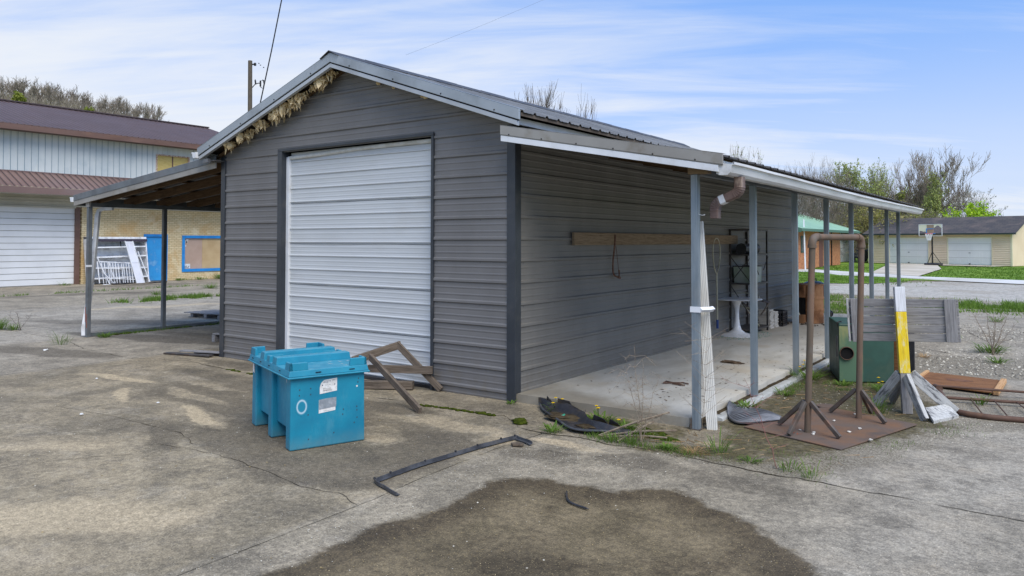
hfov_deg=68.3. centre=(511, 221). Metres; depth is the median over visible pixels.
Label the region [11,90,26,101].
leafing tree
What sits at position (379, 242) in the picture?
roll door
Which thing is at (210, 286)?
weed clump
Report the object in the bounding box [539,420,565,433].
weed clump
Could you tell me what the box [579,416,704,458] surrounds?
edge grass
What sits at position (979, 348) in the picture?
weed clump
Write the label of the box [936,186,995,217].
blossom tree
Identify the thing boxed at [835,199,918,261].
budding tree
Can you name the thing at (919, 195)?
bare tree
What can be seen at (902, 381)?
slatted barricade
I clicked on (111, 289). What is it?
joint grass
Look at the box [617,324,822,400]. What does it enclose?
dead leaves
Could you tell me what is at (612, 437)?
weed clump
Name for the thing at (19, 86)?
bare tree
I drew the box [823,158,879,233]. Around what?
budding tree
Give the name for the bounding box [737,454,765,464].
weed clump
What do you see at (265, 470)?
ground crack
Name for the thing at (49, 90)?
bare tree
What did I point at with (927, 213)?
bare tree
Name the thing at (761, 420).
dead stalk
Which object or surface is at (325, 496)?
loose pebbles
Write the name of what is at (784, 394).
weed clump
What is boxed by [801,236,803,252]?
window
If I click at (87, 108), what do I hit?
leafing tree
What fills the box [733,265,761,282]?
storage box
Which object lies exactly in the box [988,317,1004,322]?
weed clump
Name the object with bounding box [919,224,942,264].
basketball hoop
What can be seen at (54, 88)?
bare tree
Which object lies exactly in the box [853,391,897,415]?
weed clump
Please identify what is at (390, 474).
edging strip
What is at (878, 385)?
dandelion clump
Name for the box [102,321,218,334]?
joint grass
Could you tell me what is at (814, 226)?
green roof house
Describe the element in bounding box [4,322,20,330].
weed clump
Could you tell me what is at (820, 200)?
bare tree
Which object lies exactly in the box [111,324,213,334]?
moss
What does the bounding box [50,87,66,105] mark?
bare tree
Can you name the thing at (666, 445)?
weed clump
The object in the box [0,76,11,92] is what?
bare tree
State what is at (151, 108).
bare tree
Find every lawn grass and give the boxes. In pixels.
[798,271,931,284]
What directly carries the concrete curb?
on the concrete yard at (158, 508)
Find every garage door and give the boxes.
[889,238,927,263]
[948,238,991,264]
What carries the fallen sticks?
on the concrete yard at (158, 508)
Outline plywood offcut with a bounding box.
[894,341,897,370]
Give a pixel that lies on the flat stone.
(519, 444)
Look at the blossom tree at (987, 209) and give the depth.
71.91 m
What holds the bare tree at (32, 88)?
on the hill
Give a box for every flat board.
[163,352,213,356]
[179,349,218,353]
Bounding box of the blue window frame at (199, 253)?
[182,235,219,271]
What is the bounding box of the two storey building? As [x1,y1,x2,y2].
[0,99,220,287]
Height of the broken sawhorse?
0.540 m
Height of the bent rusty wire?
0.016 m
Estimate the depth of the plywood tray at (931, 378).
8.75 m
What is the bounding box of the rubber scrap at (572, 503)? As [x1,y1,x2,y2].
[566,490,588,509]
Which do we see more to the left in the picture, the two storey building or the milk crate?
the two storey building
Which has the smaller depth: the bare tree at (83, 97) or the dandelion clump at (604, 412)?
the dandelion clump at (604, 412)
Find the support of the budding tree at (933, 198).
on the ground at (876, 265)
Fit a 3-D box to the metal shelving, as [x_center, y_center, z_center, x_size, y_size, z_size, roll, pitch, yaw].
[4.153,1.036,13.219,0.408,1.790,0.890,-1,-2,36]
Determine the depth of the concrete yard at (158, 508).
5.23 m
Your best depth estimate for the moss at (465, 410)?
7.39 m
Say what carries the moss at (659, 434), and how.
on the concrete yard at (158, 508)
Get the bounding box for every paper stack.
[758,309,774,328]
[773,311,778,327]
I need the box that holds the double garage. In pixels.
[862,216,1023,265]
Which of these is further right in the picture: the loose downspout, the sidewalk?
the sidewalk
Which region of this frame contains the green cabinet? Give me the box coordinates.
[829,317,893,382]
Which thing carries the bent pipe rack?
on the concrete yard at (158, 508)
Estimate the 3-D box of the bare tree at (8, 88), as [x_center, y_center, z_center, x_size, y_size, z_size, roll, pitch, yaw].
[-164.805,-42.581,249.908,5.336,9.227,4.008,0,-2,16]
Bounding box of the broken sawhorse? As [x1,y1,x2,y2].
[352,341,442,413]
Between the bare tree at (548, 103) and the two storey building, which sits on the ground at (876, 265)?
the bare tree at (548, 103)
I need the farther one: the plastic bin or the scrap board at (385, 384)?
the scrap board at (385, 384)
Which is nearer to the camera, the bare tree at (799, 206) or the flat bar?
the flat bar
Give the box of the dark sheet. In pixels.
[909,333,914,371]
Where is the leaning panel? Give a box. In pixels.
[124,241,144,282]
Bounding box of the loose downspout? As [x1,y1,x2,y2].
[690,221,717,429]
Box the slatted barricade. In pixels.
[846,287,960,423]
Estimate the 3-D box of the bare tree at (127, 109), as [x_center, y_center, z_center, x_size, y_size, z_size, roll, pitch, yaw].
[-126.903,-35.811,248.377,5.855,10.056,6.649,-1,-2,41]
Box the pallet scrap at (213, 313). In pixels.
[184,309,219,319]
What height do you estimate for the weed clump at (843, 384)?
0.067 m
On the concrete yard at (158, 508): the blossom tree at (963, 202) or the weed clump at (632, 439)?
the weed clump at (632, 439)
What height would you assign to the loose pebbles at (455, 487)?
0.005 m
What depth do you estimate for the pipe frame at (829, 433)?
6.63 m
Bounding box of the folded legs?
[102,262,115,284]
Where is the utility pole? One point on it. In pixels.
(250, 64)
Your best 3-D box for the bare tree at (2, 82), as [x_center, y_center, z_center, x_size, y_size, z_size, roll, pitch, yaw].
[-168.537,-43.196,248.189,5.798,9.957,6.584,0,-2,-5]
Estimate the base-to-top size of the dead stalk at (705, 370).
0.998 m
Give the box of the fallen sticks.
[598,412,676,441]
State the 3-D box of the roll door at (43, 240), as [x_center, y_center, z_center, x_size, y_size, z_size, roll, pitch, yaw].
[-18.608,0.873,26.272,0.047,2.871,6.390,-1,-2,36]
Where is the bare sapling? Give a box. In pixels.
[10,314,28,330]
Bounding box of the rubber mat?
[727,400,781,423]
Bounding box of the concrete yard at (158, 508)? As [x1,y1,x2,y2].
[0,278,1023,575]
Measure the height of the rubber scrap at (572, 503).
0.016 m
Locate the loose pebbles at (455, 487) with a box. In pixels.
[182,445,864,575]
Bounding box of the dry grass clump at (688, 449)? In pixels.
[677,444,713,456]
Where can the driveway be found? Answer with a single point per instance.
(914, 269)
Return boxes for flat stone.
[511,442,523,446]
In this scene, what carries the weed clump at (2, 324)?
on the concrete yard at (158, 508)
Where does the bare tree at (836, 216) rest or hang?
on the ground at (876, 265)
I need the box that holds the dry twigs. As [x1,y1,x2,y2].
[635,384,902,464]
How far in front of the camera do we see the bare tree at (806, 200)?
57.85 m
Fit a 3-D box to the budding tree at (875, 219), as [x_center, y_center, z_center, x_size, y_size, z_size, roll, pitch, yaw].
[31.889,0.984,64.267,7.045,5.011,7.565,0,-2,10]
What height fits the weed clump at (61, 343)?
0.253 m
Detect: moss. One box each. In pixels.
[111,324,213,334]
[225,369,252,374]
[420,404,495,415]
[512,417,527,424]
[619,423,679,441]
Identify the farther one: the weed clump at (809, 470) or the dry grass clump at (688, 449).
the dry grass clump at (688, 449)
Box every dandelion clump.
[586,405,616,421]
[617,418,638,430]
[788,360,830,380]
[863,377,883,391]
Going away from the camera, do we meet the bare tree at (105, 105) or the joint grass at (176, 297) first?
the joint grass at (176, 297)
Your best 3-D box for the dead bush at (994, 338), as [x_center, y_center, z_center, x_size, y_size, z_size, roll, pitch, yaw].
[7.057,1.605,11.094,0.513,0.721,0.664,1,-2,-32]
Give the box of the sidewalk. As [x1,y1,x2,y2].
[798,269,1023,283]
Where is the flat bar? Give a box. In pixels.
[111,282,133,284]
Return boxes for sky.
[0,0,1023,217]
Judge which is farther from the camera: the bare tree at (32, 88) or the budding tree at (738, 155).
the bare tree at (32, 88)
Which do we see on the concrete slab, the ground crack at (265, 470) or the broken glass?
the broken glass
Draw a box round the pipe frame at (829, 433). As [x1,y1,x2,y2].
[744,233,916,449]
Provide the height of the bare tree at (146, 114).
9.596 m
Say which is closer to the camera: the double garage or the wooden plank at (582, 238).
the wooden plank at (582, 238)
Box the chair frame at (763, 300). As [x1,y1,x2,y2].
[740,299,769,325]
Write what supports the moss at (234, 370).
on the concrete yard at (158, 508)
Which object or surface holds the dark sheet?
on the concrete yard at (158, 508)
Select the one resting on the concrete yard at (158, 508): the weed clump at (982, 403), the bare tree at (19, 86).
the weed clump at (982, 403)
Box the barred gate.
[97,261,134,283]
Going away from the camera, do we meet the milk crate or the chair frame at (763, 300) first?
the chair frame at (763, 300)
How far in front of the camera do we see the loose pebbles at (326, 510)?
4.85 m
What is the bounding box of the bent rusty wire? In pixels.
[663,381,688,385]
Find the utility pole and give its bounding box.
[248,60,263,110]
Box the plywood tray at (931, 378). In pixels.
[920,370,1006,395]
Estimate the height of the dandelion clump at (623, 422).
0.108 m
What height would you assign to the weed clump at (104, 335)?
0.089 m
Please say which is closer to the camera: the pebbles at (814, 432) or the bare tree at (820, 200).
the pebbles at (814, 432)
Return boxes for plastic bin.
[248,342,369,450]
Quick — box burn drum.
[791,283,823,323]
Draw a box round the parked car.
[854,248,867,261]
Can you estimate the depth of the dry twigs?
6.30 m
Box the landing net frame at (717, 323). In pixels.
[712,238,720,328]
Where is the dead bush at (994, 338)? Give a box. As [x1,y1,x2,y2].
[963,310,1017,354]
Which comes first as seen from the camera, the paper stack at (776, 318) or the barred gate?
the paper stack at (776, 318)
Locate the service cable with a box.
[260,0,281,101]
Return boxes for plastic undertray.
[538,396,629,434]
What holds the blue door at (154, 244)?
in the two storey building
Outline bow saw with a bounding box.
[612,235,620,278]
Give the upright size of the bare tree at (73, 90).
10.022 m
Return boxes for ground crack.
[162,444,354,503]
[177,433,541,575]
[207,365,1021,520]
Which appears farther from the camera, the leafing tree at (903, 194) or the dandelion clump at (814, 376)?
the leafing tree at (903, 194)
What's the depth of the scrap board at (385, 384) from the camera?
8.46 m
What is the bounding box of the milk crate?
[773,309,786,326]
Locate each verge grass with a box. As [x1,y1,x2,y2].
[830,292,915,315]
[883,296,1023,321]
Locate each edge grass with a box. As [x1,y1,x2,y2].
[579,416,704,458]
[759,364,883,400]
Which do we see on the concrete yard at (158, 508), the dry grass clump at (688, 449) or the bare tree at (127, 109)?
the dry grass clump at (688, 449)
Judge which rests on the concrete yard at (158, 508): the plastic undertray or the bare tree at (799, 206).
the plastic undertray
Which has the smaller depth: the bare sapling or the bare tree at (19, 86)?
the bare sapling
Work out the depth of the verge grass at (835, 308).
19.16 m
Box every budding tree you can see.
[729,145,762,163]
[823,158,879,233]
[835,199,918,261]
[841,207,925,248]
[863,157,896,216]
[922,167,946,217]
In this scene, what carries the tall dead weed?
on the concrete yard at (158, 508)
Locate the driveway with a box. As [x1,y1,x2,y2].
[874,263,988,275]
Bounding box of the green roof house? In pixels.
[798,214,861,268]
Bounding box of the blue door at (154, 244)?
[147,237,161,280]
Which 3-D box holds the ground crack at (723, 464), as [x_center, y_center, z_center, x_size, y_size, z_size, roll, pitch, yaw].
[0.147,1.839,6.856,10.715,0.018,0.307,-1,-2,39]
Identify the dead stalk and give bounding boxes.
[674,321,740,423]
[722,377,787,468]
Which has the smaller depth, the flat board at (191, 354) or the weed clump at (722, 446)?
the weed clump at (722, 446)
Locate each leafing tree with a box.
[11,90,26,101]
[84,106,93,110]
[837,177,905,218]
[894,175,960,217]
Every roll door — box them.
[0,206,74,286]
[289,143,430,383]
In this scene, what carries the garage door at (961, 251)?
in the double garage
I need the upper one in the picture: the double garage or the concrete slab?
the double garage
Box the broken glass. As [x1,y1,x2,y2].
[717,331,769,339]
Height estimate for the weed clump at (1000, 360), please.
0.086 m
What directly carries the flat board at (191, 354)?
on the concrete yard at (158, 508)
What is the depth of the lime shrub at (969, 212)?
63.27 m
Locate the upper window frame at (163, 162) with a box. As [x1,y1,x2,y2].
[156,154,189,171]
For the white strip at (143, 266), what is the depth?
29.84 m
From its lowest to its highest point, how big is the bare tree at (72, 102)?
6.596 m
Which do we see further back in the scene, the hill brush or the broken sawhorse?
the hill brush
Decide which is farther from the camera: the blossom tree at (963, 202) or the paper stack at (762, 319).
the blossom tree at (963, 202)
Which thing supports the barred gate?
on the concrete yard at (158, 508)
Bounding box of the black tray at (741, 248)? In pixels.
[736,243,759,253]
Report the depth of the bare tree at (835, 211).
62.57 m
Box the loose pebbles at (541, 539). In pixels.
[296,483,790,575]
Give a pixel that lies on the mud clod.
(732, 362)
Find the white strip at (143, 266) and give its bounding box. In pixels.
[137,251,150,281]
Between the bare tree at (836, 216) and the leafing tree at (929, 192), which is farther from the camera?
the leafing tree at (929, 192)
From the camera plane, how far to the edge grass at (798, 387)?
8.59 m
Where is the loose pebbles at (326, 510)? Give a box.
[18,400,809,571]
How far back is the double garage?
54.42 m
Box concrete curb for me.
[701,357,825,424]
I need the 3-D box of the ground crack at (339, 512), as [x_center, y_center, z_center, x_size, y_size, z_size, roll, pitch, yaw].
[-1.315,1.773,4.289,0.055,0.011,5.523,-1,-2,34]
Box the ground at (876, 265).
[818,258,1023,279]
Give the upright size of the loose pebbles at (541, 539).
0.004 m
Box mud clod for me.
[720,360,744,363]
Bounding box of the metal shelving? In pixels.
[729,229,768,330]
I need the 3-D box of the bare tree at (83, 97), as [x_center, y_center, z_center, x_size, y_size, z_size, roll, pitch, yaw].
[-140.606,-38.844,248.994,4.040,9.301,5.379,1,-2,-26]
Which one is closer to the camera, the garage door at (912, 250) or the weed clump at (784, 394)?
the weed clump at (784, 394)
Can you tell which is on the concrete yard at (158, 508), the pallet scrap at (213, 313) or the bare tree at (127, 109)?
the pallet scrap at (213, 313)
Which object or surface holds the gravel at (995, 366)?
on the concrete yard at (158, 508)
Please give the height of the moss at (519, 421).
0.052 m
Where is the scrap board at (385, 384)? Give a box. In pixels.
[364,380,413,389]
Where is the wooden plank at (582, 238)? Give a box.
[572,232,737,244]
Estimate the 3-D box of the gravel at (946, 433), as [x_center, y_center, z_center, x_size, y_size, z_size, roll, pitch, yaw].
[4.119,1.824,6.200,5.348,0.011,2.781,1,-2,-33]
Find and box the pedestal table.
[718,297,762,337]
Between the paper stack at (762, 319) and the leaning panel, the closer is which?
the paper stack at (762, 319)
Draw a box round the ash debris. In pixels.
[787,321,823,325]
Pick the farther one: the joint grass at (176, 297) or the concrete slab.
the joint grass at (176, 297)
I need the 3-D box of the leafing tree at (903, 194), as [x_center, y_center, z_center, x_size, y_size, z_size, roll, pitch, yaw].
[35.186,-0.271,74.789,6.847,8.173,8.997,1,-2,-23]
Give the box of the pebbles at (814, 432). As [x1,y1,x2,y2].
[799,413,872,440]
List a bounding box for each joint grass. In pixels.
[0,276,206,296]
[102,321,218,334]
[106,291,219,303]
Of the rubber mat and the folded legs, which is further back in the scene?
the folded legs
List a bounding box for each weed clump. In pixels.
[0,318,9,328]
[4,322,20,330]
[50,331,73,344]
[94,332,114,337]
[204,282,219,288]
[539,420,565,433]
[595,430,620,442]
[615,429,648,447]
[654,441,679,450]
[695,425,741,455]
[732,399,762,408]
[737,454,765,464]
[773,386,793,396]
[773,457,806,472]
[796,456,830,480]
[832,379,853,385]
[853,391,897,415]
[967,342,1010,353]
[968,393,991,404]
[984,356,1011,363]
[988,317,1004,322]
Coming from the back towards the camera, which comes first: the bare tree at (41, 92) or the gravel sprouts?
the bare tree at (41, 92)
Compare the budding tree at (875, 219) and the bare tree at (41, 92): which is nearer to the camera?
the budding tree at (875, 219)
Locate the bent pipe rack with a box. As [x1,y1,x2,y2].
[932,384,1023,422]
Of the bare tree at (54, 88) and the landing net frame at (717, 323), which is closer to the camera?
the landing net frame at (717, 323)
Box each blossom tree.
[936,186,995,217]
[961,192,1007,215]
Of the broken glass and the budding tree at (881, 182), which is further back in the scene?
the budding tree at (881, 182)
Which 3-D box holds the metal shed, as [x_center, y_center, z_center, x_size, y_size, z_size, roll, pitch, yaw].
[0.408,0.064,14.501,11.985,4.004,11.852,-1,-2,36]
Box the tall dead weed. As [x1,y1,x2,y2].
[608,349,672,444]
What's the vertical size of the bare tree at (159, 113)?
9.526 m
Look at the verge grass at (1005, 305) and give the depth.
18.65 m
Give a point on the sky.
(790, 81)
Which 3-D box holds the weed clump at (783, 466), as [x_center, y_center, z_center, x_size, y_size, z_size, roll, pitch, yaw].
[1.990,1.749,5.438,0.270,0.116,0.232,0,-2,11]
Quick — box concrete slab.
[516,314,869,426]
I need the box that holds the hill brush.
[0,85,151,118]
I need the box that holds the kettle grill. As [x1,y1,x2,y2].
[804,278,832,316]
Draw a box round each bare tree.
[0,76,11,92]
[0,77,5,95]
[6,79,15,97]
[9,75,25,94]
[16,78,30,95]
[25,79,42,99]
[35,81,51,100]
[41,85,54,100]
[42,82,60,94]
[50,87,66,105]
[63,96,74,105]
[68,84,81,101]
[68,90,80,102]
[79,90,90,107]
[83,96,95,108]
[96,94,113,112]
[111,96,124,113]
[115,98,133,115]
[132,104,144,117]
[135,104,152,118]
[136,102,155,116]
[153,105,167,119]
[515,80,596,120]
[778,162,826,216]
[788,155,854,222]
[798,195,832,222]
[799,167,866,226]
[809,206,867,256]
[862,150,944,217]
[875,201,953,223]
[909,145,990,216]
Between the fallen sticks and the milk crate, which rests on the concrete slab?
the milk crate
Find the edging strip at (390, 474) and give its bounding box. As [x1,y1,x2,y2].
[373,434,532,494]
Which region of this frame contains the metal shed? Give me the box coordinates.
[70,50,923,430]
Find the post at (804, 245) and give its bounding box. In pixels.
[803,219,805,269]
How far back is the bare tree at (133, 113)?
247.12 m
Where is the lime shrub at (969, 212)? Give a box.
[941,200,1000,217]
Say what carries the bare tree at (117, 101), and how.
on the hill
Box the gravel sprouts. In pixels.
[670,421,988,486]
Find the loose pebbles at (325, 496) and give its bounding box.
[1,397,771,571]
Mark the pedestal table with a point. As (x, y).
(736, 331)
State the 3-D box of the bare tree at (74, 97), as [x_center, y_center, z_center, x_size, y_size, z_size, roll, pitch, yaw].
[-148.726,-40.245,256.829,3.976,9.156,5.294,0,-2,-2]
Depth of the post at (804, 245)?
43.55 m
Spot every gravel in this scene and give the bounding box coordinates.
[657,404,1020,458]
[914,323,1023,377]
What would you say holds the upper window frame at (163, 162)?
in the two storey building
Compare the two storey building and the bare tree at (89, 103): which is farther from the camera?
the bare tree at (89, 103)
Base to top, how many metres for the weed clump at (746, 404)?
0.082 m
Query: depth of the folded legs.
28.60 m
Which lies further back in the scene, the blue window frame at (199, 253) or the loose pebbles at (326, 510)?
the blue window frame at (199, 253)
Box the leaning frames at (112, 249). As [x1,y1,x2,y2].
[83,237,148,283]
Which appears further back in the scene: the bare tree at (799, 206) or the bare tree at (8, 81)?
the bare tree at (8, 81)
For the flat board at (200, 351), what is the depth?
10.95 m
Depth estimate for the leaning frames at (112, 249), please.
29.83 m

